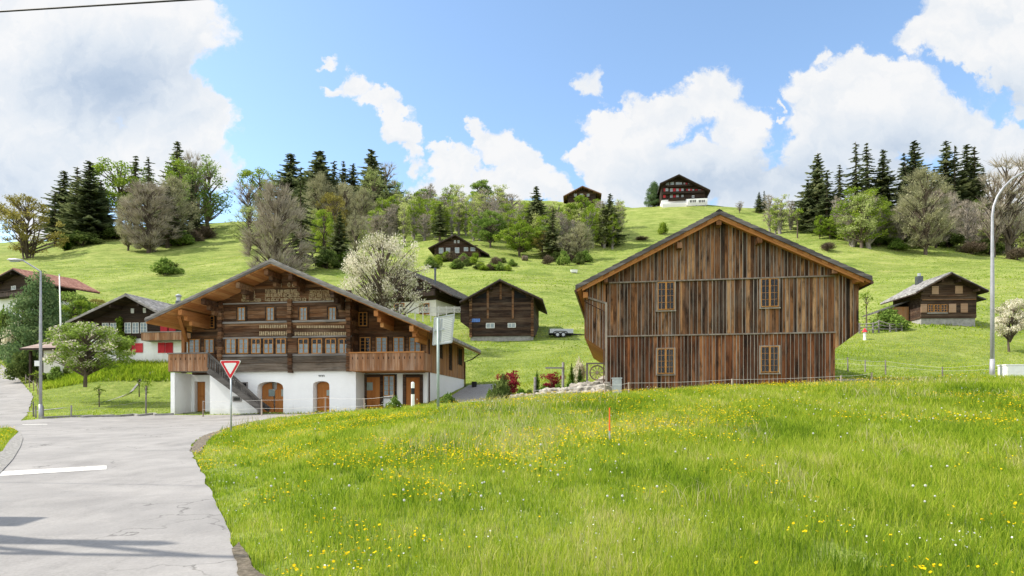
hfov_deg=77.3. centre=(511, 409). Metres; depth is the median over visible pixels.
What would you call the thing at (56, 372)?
bush
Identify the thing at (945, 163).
spruce tree
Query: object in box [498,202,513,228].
young tree
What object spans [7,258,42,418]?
street lamp
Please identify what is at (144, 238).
budding tree
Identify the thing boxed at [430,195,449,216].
young tree
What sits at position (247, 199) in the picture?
bare tree
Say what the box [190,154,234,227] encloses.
leafy tree
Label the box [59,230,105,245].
shrub
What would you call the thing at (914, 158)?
spruce tree
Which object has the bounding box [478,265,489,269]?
shrub
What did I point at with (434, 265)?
shrub
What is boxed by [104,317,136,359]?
climbing plant
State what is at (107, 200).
spruce tree
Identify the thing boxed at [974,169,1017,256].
bare tree
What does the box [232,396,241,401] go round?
window
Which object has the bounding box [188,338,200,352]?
window
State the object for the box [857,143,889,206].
spruce tree
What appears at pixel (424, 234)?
young tree
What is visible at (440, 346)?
side window
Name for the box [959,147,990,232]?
spruce tree
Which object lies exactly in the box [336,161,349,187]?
spruce tree
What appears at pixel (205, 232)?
shrub
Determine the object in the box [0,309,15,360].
shrub
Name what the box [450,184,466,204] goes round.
young tree
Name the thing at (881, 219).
young tree
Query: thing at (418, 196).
young tree
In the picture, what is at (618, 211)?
young tree
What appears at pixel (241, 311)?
window
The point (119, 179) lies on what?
leafy tree
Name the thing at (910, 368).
field fence
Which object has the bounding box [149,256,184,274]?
bush
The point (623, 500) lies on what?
white flowers
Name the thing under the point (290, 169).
spruce tree
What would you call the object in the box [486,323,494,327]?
window
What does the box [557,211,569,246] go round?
young tree
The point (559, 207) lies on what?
young tree
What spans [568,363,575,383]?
young conifer
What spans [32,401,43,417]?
lawn fence
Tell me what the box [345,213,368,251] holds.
budding tree
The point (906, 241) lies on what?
shrub
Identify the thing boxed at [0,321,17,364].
blossom shrub
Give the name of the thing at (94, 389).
sapling
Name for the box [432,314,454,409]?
direction sign
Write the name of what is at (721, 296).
barn
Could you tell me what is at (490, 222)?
leafy tree
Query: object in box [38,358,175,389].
bank grass
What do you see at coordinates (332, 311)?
window
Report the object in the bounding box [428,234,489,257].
hillside farmhouse
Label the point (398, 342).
window
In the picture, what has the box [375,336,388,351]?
window
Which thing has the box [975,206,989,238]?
young tree
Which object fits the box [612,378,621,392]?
utility cabinet
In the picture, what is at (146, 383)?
sapling
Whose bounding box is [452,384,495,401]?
driveway
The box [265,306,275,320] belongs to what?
window
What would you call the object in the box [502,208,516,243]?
young tree
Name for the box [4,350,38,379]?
shrub
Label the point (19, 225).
willow tree
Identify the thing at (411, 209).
young tree
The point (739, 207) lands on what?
bare tree
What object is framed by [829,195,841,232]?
young tree
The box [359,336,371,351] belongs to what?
window
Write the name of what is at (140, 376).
sapling
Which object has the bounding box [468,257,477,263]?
bush
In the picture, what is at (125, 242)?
budding tree
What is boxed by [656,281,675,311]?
window
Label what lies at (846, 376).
field grass
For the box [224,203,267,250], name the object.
leafy tree
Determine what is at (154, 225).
spruce tree
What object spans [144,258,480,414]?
chalet
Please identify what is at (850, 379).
farmyard
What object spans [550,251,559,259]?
shrub
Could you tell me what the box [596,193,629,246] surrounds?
spruce tree
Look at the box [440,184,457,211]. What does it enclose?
young tree
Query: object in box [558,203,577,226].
leafy tree
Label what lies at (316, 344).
window
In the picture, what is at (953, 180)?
spruce tree
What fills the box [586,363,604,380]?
wagon wheel
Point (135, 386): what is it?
garden path
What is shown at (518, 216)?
young tree
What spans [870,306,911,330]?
bush
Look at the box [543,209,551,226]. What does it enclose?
young tree
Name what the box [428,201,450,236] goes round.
young tree
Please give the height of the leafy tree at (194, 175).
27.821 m
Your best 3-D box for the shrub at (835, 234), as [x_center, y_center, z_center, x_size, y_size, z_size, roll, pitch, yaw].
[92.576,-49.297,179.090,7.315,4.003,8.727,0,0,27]
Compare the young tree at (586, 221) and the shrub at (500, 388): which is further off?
the young tree at (586, 221)
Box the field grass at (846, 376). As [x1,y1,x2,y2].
[21,328,1023,419]
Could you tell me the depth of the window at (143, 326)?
61.62 m
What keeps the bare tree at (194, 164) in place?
on the ground at (222, 250)
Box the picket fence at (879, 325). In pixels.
[858,320,902,333]
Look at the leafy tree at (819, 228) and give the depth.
179.52 m
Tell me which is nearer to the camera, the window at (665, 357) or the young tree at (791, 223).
the window at (665, 357)
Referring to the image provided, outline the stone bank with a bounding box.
[509,376,611,397]
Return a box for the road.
[0,365,433,575]
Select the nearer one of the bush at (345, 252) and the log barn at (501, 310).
the log barn at (501, 310)
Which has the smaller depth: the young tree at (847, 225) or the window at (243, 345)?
the window at (243, 345)
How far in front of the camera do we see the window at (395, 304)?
92.87 m
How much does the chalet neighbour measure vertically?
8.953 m
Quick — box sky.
[0,0,1023,242]
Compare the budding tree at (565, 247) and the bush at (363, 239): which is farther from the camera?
the bush at (363, 239)
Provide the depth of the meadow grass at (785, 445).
10.30 m
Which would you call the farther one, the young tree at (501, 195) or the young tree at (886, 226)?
the young tree at (501, 195)
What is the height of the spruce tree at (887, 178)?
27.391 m
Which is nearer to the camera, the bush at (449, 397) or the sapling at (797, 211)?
the bush at (449, 397)
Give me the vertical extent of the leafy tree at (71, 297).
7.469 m
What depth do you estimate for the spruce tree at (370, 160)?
228.47 m
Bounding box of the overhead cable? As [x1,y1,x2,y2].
[0,0,193,12]
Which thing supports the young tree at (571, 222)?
on the ground at (222, 250)
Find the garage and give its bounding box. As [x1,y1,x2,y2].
[19,340,90,382]
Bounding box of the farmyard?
[835,379,876,381]
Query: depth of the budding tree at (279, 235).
117.14 m
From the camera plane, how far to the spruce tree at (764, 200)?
239.84 m
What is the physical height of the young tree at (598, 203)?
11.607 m
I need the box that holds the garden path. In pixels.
[21,371,152,412]
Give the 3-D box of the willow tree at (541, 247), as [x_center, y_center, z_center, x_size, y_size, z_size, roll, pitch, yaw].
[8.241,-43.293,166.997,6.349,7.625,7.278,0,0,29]
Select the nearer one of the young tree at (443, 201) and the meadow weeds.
the meadow weeds
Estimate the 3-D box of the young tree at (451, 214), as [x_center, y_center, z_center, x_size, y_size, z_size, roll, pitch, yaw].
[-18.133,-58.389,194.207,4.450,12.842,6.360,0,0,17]
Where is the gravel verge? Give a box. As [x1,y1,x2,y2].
[0,432,22,471]
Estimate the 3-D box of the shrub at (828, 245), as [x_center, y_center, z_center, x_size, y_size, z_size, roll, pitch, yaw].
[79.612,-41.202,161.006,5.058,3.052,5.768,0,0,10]
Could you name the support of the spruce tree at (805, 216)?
on the ground at (222, 250)
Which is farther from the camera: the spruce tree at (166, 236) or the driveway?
the spruce tree at (166, 236)
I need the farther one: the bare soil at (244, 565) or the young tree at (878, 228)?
the young tree at (878, 228)
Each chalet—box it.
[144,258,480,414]
[863,272,988,325]
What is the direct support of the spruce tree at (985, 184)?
on the ground at (222, 250)
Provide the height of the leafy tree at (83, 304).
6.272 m
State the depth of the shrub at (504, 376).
36.15 m
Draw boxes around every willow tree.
[0,192,70,258]
[307,192,348,240]
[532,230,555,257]
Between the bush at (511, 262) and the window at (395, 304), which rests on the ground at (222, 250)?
the bush at (511, 262)
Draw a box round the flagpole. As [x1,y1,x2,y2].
[59,274,62,372]
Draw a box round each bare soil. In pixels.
[190,431,219,452]
[232,542,265,575]
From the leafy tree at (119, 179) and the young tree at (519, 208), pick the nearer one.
the young tree at (519, 208)
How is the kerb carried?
on the road
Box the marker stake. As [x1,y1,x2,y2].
[609,408,610,439]
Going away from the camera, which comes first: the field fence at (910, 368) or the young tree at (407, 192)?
the field fence at (910, 368)
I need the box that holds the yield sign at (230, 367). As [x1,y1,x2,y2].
[220,360,240,430]
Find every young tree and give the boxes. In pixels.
[359,215,369,234]
[364,200,379,225]
[367,207,386,248]
[375,197,392,226]
[382,207,396,233]
[385,195,399,224]
[385,197,400,227]
[390,203,401,233]
[393,194,407,220]
[395,202,408,229]
[398,202,412,242]
[403,190,422,208]
[405,199,423,239]
[406,195,421,236]
[412,191,425,213]
[415,214,432,240]
[416,199,424,220]
[419,201,432,235]
[420,198,434,223]
[423,183,436,216]
[428,200,441,237]
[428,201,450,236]
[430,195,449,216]
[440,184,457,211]
[441,205,450,234]
[445,195,459,235]
[446,199,465,230]
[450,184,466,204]
[453,193,465,234]
[458,203,471,235]
[462,198,480,231]
[465,193,482,208]
[466,208,477,240]
[475,194,499,211]
[475,208,483,240]
[477,188,490,212]
[480,195,498,228]
[488,185,504,210]
[488,197,502,229]
[491,210,505,233]
[496,184,508,212]
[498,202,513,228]
[501,200,515,216]
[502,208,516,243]
[505,193,522,217]
[509,218,520,242]
[512,207,524,230]
[513,212,527,240]
[514,203,526,220]
[516,201,529,220]
[526,213,539,237]
[532,214,548,235]
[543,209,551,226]
[548,201,556,217]
[548,218,562,242]
[552,203,563,226]
[553,211,566,247]
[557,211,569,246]
[559,211,574,241]
[565,220,578,247]
[570,208,586,239]
[573,211,585,237]
[581,208,598,248]
[582,208,599,247]
[592,199,601,207]
[595,200,606,215]
[595,209,606,245]
[595,217,614,247]
[605,214,620,248]
[613,203,628,232]
[615,199,625,221]
[615,202,624,233]
[761,195,777,231]
[767,204,779,233]
[768,194,790,233]
[784,201,796,229]
[825,186,875,246]
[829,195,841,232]
[830,205,841,226]
[835,199,848,238]
[842,202,855,245]
[851,187,894,248]
[872,196,884,244]
[875,203,889,243]
[879,209,896,237]
[887,210,899,241]
[889,206,906,239]
[946,192,962,230]
[954,201,968,233]
[956,199,979,242]
[964,202,980,241]
[970,199,985,243]
[972,218,985,240]
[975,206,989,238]
[975,219,1004,242]
[997,226,1013,252]
[1001,203,1019,248]
[1016,215,1023,247]
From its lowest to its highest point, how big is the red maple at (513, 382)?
1.886 m
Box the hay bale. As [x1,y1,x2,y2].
[521,255,527,260]
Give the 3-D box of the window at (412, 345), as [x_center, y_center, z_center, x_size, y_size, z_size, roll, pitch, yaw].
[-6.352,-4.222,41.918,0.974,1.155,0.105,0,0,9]
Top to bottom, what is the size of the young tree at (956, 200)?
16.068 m
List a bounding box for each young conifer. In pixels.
[61,237,72,249]
[536,370,540,391]
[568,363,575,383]
[576,367,582,383]
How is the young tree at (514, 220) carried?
on the ground at (222, 250)
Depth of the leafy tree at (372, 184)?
221.28 m
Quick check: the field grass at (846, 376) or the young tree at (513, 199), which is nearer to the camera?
the field grass at (846, 376)
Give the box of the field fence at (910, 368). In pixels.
[838,357,1003,375]
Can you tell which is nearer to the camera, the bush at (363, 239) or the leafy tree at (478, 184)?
the bush at (363, 239)
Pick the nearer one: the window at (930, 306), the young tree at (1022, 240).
the window at (930, 306)
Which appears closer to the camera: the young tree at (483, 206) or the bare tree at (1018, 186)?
the bare tree at (1018, 186)
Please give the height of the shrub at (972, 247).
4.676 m
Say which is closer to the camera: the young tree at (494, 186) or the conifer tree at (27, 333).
the conifer tree at (27, 333)
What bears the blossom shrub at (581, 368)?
on the ground at (222, 250)
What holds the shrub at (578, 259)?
on the ground at (222, 250)
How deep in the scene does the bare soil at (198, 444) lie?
21.49 m
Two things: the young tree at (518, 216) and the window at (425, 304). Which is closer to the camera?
the window at (425, 304)
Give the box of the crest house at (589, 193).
[563,186,601,204]
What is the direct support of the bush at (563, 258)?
on the ground at (222, 250)
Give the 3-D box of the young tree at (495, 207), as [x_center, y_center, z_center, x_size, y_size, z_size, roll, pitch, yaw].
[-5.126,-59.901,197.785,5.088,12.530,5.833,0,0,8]
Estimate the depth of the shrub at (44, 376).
60.56 m
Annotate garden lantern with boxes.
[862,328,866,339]
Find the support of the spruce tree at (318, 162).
on the ground at (222, 250)
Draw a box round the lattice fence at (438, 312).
[399,306,459,321]
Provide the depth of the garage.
61.91 m
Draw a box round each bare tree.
[180,150,211,203]
[230,181,260,228]
[366,162,400,192]
[735,201,744,212]
[974,152,1023,256]
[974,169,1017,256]
[1000,149,1023,232]
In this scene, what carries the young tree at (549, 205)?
on the ground at (222, 250)
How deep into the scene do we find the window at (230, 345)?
42.44 m
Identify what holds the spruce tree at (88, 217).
on the ground at (222, 250)
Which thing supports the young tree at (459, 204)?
on the ground at (222, 250)
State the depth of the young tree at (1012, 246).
173.08 m
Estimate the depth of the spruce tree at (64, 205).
241.91 m
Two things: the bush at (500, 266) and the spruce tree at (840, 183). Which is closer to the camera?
the bush at (500, 266)
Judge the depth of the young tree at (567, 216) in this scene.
188.46 m
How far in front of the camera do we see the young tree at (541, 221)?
175.92 m
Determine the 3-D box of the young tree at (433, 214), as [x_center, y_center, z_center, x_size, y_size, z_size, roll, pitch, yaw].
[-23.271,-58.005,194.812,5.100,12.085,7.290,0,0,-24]
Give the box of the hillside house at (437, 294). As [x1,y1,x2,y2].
[361,266,467,316]
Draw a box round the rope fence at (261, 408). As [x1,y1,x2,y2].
[202,395,393,416]
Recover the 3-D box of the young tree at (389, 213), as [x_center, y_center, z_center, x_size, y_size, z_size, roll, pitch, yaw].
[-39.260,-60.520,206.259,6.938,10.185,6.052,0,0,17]
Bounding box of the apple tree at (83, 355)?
[38,321,136,386]
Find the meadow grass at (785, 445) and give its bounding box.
[0,373,1023,575]
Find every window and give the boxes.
[124,323,130,332]
[132,323,138,332]
[140,323,146,331]
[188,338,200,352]
[204,315,215,329]
[204,338,214,353]
[224,339,236,354]
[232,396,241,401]
[236,306,246,321]
[237,339,249,354]
[250,338,261,353]
[262,338,274,353]
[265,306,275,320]
[275,338,287,353]
[297,338,309,353]
[298,306,308,322]
[310,338,323,353]
[324,338,336,352]
[326,306,337,322]
[337,338,350,352]
[358,311,368,327]
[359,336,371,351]
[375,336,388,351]
[383,374,396,397]
[392,336,405,350]
[394,303,403,311]
[408,336,421,350]
[419,303,428,314]
[439,344,442,358]
[449,344,451,370]
[457,347,461,365]
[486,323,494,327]
[508,323,515,327]
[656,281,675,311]
[656,348,675,375]
[759,278,780,308]
[759,345,780,373]
[928,304,933,311]
[934,304,939,311]
[940,304,946,311]
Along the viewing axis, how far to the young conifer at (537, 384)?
36.86 m
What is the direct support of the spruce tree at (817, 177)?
on the ground at (222, 250)
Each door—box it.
[197,382,204,410]
[262,383,282,411]
[317,382,328,411]
[367,377,379,407]
[406,377,419,404]
[1007,366,1023,376]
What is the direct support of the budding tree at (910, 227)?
on the ground at (222, 250)
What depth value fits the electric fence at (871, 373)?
30.38 m
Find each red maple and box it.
[496,370,520,394]
[539,372,565,387]
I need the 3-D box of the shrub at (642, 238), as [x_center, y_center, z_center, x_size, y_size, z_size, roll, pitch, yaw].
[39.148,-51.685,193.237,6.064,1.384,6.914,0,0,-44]
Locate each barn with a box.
[459,279,546,340]
[574,209,873,390]
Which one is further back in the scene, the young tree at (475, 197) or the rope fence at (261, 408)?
the young tree at (475, 197)
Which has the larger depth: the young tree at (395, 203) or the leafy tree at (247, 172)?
the leafy tree at (247, 172)
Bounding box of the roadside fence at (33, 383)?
[25,374,38,399]
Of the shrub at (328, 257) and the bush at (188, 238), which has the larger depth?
the bush at (188, 238)
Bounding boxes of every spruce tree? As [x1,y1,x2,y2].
[32,191,69,244]
[33,170,74,235]
[48,167,82,241]
[53,160,117,237]
[97,181,119,224]
[115,156,146,228]
[134,157,179,226]
[141,195,177,245]
[153,187,188,247]
[156,141,200,214]
[177,179,214,231]
[253,153,301,230]
[266,167,327,270]
[280,150,343,232]
[316,211,352,262]
[330,161,344,196]
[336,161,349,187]
[341,163,359,203]
[344,149,407,216]
[428,204,455,241]
[518,186,550,237]
[530,208,567,256]
[594,203,613,246]
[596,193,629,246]
[752,192,766,212]
[762,191,768,211]
[785,153,849,228]
[794,180,821,230]
[800,171,840,232]
[831,165,849,216]
[836,142,879,214]
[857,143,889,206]
[869,149,899,211]
[889,140,942,213]
[889,153,917,228]
[927,141,974,225]
[942,146,970,211]
[955,144,993,227]
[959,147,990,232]
[981,167,992,218]
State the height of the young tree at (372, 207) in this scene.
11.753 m
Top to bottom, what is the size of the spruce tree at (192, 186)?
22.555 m
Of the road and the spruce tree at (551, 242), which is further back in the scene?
the spruce tree at (551, 242)
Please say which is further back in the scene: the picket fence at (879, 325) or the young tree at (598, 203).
the young tree at (598, 203)
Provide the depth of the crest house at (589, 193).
267.67 m
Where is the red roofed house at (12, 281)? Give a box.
[0,268,99,318]
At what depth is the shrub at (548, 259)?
152.52 m
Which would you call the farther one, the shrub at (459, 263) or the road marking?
the shrub at (459, 263)
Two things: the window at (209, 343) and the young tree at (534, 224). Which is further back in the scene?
the young tree at (534, 224)
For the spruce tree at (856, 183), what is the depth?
204.64 m
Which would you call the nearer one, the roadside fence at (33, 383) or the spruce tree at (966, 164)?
the roadside fence at (33, 383)
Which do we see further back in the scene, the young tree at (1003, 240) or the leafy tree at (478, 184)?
the leafy tree at (478, 184)
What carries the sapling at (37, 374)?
on the ground at (222, 250)
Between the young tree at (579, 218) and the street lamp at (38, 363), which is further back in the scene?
the young tree at (579, 218)
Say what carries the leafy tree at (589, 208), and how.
on the ground at (222, 250)
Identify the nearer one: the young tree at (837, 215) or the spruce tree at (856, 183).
the young tree at (837, 215)
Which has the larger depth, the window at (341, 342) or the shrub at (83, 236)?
the shrub at (83, 236)
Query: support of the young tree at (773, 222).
on the ground at (222, 250)
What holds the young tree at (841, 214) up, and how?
on the ground at (222, 250)
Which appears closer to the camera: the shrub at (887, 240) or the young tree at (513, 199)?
the shrub at (887, 240)
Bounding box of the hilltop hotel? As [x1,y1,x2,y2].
[657,174,709,207]
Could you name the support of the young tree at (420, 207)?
on the ground at (222, 250)
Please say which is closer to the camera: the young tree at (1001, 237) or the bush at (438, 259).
the bush at (438, 259)
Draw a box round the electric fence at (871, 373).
[533,372,872,394]
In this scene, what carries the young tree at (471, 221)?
on the ground at (222, 250)
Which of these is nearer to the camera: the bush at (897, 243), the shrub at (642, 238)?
the bush at (897, 243)
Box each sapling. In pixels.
[30,371,43,385]
[93,385,105,406]
[135,373,142,396]
[141,378,151,392]
[790,207,803,236]
[859,289,873,322]
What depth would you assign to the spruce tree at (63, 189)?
253.95 m
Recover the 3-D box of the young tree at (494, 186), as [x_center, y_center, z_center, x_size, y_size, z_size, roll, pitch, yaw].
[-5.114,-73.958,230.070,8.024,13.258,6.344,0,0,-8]
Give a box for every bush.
[46,365,64,380]
[88,298,107,306]
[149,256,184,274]
[169,231,195,245]
[337,248,364,261]
[352,230,370,245]
[385,395,402,408]
[424,256,439,266]
[433,255,442,265]
[435,392,457,403]
[448,259,462,268]
[459,253,469,258]
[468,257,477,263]
[494,261,504,269]
[504,265,511,270]
[507,259,517,265]
[555,249,570,264]
[582,249,592,262]
[657,221,668,233]
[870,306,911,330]
[887,237,909,249]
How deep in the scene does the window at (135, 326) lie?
61.76 m
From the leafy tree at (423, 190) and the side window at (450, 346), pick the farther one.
the leafy tree at (423, 190)
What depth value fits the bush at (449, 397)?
30.99 m
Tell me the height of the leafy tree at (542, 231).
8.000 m
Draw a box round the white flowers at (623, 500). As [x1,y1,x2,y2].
[202,382,1021,568]
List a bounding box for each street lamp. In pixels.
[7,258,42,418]
[990,171,1023,376]
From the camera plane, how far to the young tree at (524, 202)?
199.11 m
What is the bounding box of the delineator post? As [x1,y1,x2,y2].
[411,382,414,405]
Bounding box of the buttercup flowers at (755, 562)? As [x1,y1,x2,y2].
[0,373,1023,575]
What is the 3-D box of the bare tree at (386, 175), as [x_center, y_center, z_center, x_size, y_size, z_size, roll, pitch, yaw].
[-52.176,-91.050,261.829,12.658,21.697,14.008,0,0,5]
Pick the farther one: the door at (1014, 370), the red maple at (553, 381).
the red maple at (553, 381)
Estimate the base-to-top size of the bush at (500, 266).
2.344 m
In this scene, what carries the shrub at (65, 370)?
on the ground at (222, 250)
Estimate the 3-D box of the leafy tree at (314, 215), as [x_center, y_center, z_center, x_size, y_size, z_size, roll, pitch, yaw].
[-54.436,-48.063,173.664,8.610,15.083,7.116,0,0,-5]
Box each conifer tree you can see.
[0,269,75,364]
[644,181,659,206]
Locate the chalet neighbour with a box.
[65,293,191,362]
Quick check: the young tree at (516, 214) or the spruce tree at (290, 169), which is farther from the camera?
the spruce tree at (290, 169)
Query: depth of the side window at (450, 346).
48.06 m
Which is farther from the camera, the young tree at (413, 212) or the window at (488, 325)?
the young tree at (413, 212)
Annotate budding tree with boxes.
[110,178,184,252]
[113,192,142,250]
[144,173,202,245]
[238,174,315,273]
[286,192,314,239]
[303,169,335,228]
[322,180,359,236]
[345,187,375,230]
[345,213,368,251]
[365,215,393,249]
[556,233,575,255]
[568,222,595,255]
[890,165,959,254]
[894,193,922,243]
[927,187,960,247]
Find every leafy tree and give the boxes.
[0,308,30,324]
[55,291,93,318]
[61,299,98,341]
[90,156,153,218]
[163,154,203,216]
[179,165,219,226]
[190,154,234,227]
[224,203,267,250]
[236,166,277,213]
[302,208,326,255]
[308,209,334,251]
[357,167,389,210]
[389,180,413,200]
[416,188,436,202]
[468,179,494,198]
[472,210,508,247]
[492,219,542,256]
[533,225,550,247]
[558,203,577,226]
[570,194,593,219]
[581,206,600,233]
[813,215,825,237]
[823,219,838,238]
[836,192,880,247]
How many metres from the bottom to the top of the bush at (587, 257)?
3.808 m
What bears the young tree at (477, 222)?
on the ground at (222, 250)
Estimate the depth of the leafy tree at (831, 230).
178.23 m
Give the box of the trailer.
[548,329,583,336]
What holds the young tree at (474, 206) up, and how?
on the ground at (222, 250)
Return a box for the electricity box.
[997,364,1023,376]
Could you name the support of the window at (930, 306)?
in the chalet at (950, 298)
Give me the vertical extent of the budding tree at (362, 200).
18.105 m
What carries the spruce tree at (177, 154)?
on the ground at (222, 250)
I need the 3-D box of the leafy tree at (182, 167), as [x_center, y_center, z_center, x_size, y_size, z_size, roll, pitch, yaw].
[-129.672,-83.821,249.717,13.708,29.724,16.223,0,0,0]
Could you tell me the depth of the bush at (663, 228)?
199.56 m
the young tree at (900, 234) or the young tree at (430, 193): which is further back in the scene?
the young tree at (430, 193)
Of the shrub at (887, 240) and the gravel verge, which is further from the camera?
the shrub at (887, 240)
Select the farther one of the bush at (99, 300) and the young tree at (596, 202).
the young tree at (596, 202)
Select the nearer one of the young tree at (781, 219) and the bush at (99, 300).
the bush at (99, 300)
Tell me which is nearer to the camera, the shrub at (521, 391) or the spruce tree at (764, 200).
the shrub at (521, 391)
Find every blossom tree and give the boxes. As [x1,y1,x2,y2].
[337,229,430,315]
[995,298,1023,351]
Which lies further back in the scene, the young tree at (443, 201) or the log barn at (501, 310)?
the young tree at (443, 201)
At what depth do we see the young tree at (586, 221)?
183.36 m
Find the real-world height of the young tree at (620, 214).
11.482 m
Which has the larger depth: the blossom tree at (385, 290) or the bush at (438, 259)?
the bush at (438, 259)
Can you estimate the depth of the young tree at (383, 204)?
210.07 m
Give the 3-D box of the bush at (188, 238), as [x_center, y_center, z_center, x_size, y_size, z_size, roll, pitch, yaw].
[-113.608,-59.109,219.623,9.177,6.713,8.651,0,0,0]
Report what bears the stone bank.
on the ground at (222, 250)
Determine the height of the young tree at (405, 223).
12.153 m
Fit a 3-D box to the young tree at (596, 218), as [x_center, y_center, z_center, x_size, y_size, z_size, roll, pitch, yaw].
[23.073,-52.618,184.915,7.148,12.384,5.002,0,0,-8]
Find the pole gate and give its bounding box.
[534,362,564,392]
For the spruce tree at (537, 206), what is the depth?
182.30 m
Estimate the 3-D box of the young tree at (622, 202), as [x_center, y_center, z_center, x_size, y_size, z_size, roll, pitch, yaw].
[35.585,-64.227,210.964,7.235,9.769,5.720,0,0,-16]
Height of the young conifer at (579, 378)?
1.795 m
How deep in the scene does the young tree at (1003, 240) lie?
173.63 m
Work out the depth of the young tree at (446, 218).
197.60 m
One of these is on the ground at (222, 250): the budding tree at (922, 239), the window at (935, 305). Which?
the budding tree at (922, 239)
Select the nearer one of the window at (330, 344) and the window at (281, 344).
the window at (330, 344)
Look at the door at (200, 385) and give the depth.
45.10 m
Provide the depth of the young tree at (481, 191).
236.24 m
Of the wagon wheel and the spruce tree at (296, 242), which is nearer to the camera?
the wagon wheel
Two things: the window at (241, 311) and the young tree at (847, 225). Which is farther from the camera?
the young tree at (847, 225)
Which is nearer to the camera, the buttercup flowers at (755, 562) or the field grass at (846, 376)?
the buttercup flowers at (755, 562)
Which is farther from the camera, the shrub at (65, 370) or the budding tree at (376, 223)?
the budding tree at (376, 223)
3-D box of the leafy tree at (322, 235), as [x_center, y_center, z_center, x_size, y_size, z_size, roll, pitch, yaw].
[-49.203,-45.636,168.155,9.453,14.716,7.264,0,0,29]
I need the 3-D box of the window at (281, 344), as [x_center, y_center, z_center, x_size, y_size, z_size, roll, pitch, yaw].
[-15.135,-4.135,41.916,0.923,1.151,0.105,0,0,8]
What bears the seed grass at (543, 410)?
on the ground at (222, 250)
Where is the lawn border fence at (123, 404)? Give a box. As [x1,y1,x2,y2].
[70,387,146,416]
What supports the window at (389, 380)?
in the chalet at (285, 335)
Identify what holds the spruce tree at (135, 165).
on the ground at (222, 250)
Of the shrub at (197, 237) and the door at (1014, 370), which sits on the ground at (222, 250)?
the shrub at (197, 237)
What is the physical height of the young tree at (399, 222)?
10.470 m
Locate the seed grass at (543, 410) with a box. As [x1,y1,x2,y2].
[221,375,1023,508]
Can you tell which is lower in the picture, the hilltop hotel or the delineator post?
the delineator post
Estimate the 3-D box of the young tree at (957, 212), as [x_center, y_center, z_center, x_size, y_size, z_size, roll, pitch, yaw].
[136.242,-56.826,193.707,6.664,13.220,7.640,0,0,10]
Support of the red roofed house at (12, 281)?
on the ground at (222, 250)
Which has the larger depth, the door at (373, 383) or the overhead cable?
the door at (373, 383)
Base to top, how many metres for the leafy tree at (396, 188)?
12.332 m
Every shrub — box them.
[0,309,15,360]
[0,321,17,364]
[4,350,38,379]
[34,373,46,381]
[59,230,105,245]
[63,364,78,373]
[97,224,122,238]
[181,228,204,240]
[195,225,218,238]
[312,249,345,268]
[428,263,439,268]
[444,251,458,261]
[450,259,464,268]
[462,259,471,265]
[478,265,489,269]
[488,257,502,264]
[489,380,511,398]
[500,373,506,381]
[516,387,526,393]
[541,254,553,263]
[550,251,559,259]
[572,251,584,264]
[573,357,585,382]
[633,236,648,239]
[820,241,838,250]
[828,227,846,238]
[859,233,894,245]
[902,237,920,247]
[930,231,966,246]
[955,240,987,254]
[975,239,1005,253]
[1001,247,1023,259]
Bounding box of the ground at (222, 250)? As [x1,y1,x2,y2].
[0,200,1023,575]
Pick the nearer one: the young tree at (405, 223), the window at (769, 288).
the window at (769, 288)
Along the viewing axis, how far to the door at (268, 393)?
42.69 m
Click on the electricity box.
(1013, 369)
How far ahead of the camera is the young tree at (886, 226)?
171.61 m
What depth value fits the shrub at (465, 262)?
149.58 m
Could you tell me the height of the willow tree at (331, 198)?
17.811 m
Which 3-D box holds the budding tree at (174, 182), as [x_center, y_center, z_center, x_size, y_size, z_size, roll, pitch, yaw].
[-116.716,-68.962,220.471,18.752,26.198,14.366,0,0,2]
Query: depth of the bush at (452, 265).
142.23 m
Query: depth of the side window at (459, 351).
51.03 m
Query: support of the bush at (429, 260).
on the ground at (222, 250)
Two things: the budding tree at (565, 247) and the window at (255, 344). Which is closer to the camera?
the window at (255, 344)
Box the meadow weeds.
[0,379,1022,524]
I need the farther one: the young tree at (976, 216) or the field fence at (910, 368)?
the young tree at (976, 216)
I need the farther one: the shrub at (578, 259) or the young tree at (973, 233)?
the young tree at (973, 233)
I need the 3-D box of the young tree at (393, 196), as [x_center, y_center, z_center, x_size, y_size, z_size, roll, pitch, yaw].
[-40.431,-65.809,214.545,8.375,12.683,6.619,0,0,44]
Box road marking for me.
[0,465,106,475]
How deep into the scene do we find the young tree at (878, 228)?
171.08 m
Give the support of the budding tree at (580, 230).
on the ground at (222, 250)
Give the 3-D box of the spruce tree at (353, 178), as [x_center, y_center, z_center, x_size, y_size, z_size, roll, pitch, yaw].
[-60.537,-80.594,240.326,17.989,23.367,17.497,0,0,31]
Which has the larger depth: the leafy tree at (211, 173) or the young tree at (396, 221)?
the leafy tree at (211, 173)
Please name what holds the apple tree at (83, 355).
on the ground at (222, 250)
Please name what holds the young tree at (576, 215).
on the ground at (222, 250)
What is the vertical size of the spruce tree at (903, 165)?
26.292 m
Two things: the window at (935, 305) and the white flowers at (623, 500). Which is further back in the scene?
the window at (935, 305)
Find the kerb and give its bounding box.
[40,413,173,418]
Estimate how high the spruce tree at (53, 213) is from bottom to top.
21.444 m
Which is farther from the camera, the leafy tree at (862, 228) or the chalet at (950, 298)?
the leafy tree at (862, 228)
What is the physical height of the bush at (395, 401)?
0.824 m
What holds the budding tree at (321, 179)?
on the ground at (222, 250)
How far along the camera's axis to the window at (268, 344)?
42.04 m

